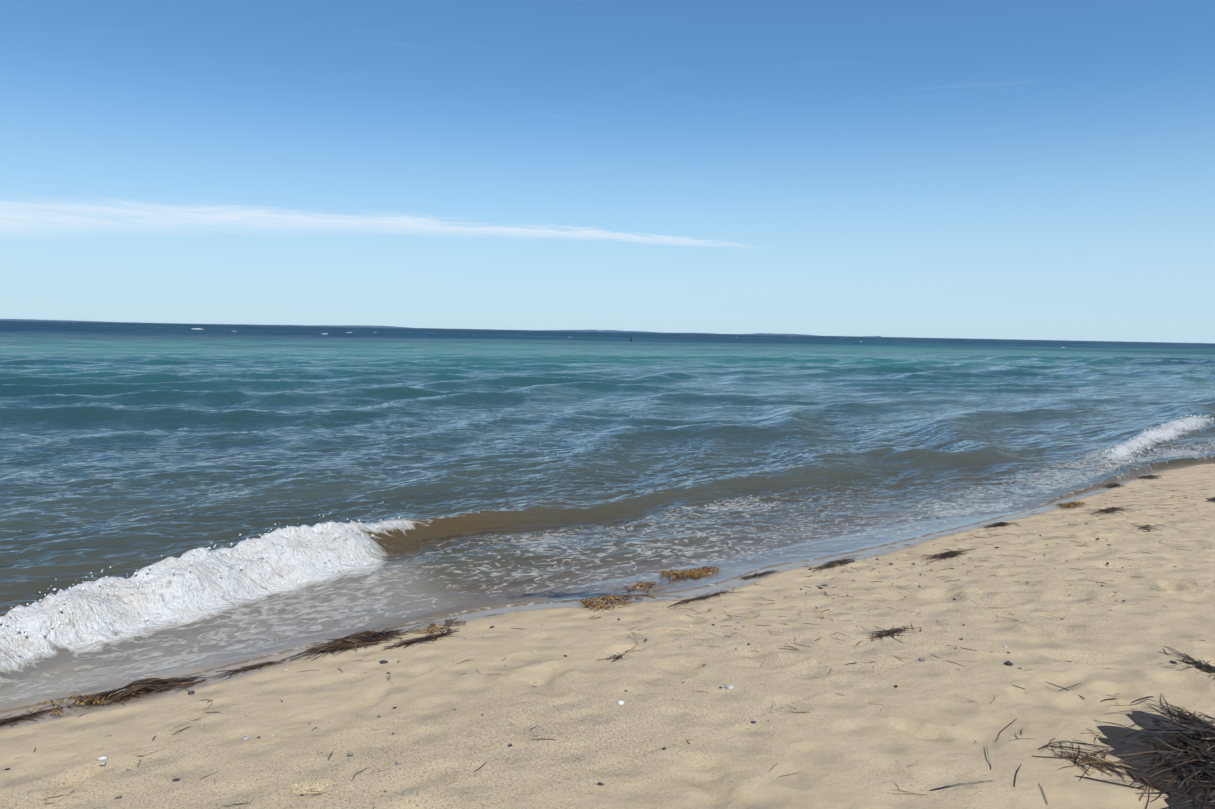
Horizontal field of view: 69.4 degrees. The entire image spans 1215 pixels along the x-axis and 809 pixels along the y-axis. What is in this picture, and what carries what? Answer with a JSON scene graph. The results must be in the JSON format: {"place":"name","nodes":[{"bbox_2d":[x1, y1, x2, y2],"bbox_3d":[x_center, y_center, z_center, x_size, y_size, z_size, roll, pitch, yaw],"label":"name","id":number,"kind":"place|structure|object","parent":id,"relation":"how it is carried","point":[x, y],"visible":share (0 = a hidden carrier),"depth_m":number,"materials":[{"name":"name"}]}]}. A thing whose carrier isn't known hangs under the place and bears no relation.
{"place":"outdoors","nodes":[
{"label":"outdoors","id":0,"kind":"place"},
{"bbox_2d":[0,319,880,336],"bbox_3d":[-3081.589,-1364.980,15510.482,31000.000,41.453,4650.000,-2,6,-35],"label":"shore land","id":1,"kind":"structure","parent":0,"point":[408,327],"depth_m":14742.93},
{"bbox_2d":[0,320,1214,787],"bbox_3d":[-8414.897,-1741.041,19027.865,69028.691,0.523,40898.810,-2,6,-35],"label":"sea water","id":2,"kind":"structure","parent":0,"point":[126,450],"depth_m":14.39,"materials":[{"name":"blue liquid"}]},
{"bbox_2d":[0,414,1213,660],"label":"spray droplets","id":3,"kind":"object","parent":2,"relation":"on","point":[354,562],"visible":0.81,"depth_m":6.57,"materials":[{"name":"white liquid"}]},
{"bbox_2d":[0,454,1214,808],"bbox_3d":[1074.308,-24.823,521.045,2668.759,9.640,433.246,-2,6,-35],"label":"sand ground","id":4,"kind":"structure","parent":0,"point":[438,736],"depth_m":4.50,"materials":[{"name":"beige sand"}]},
{"bbox_2d":[26,501,1085,716],"bbox_3d":[1.466,1.383,7.762,11.046,0.118,0.868,-2,6,-35],"label":"seaweed wrack","id":5,"kind":"object","parent":4,"relation":"on","point":[673,573],"visible":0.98,"depth_m":6.52,"materials":[{"name":"brown plant"}]},
{"bbox_2d":[4,474,1205,798],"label":"pebbles","id":6,"kind":"object","parent":4,"relation":"on","point":[728,686],"visible":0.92,"depth_m":4.72,"materials":[{"name":"stone"}]},
{"bbox_2d":[0,463,1214,808],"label":"seaweed","id":7,"kind":"object","parent":4,"relation":"on","point":[1204,747],"visible":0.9,"depth_m":4.56,"materials":[{"name":"brown plant"}]},
{"bbox_2d":[1097,711,1214,808],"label":"shadow","id":8,"kind":"object","parent":4,"relation":"on","point":[1122,733],"visible":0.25,"depth_m":3.56},
{"bbox_2d":[0,0,1214,342],"label":"sky","id":9,"kind":"structure","parent":0,"point":[968,169],"materials":[{"name":"blue"}]}
]}

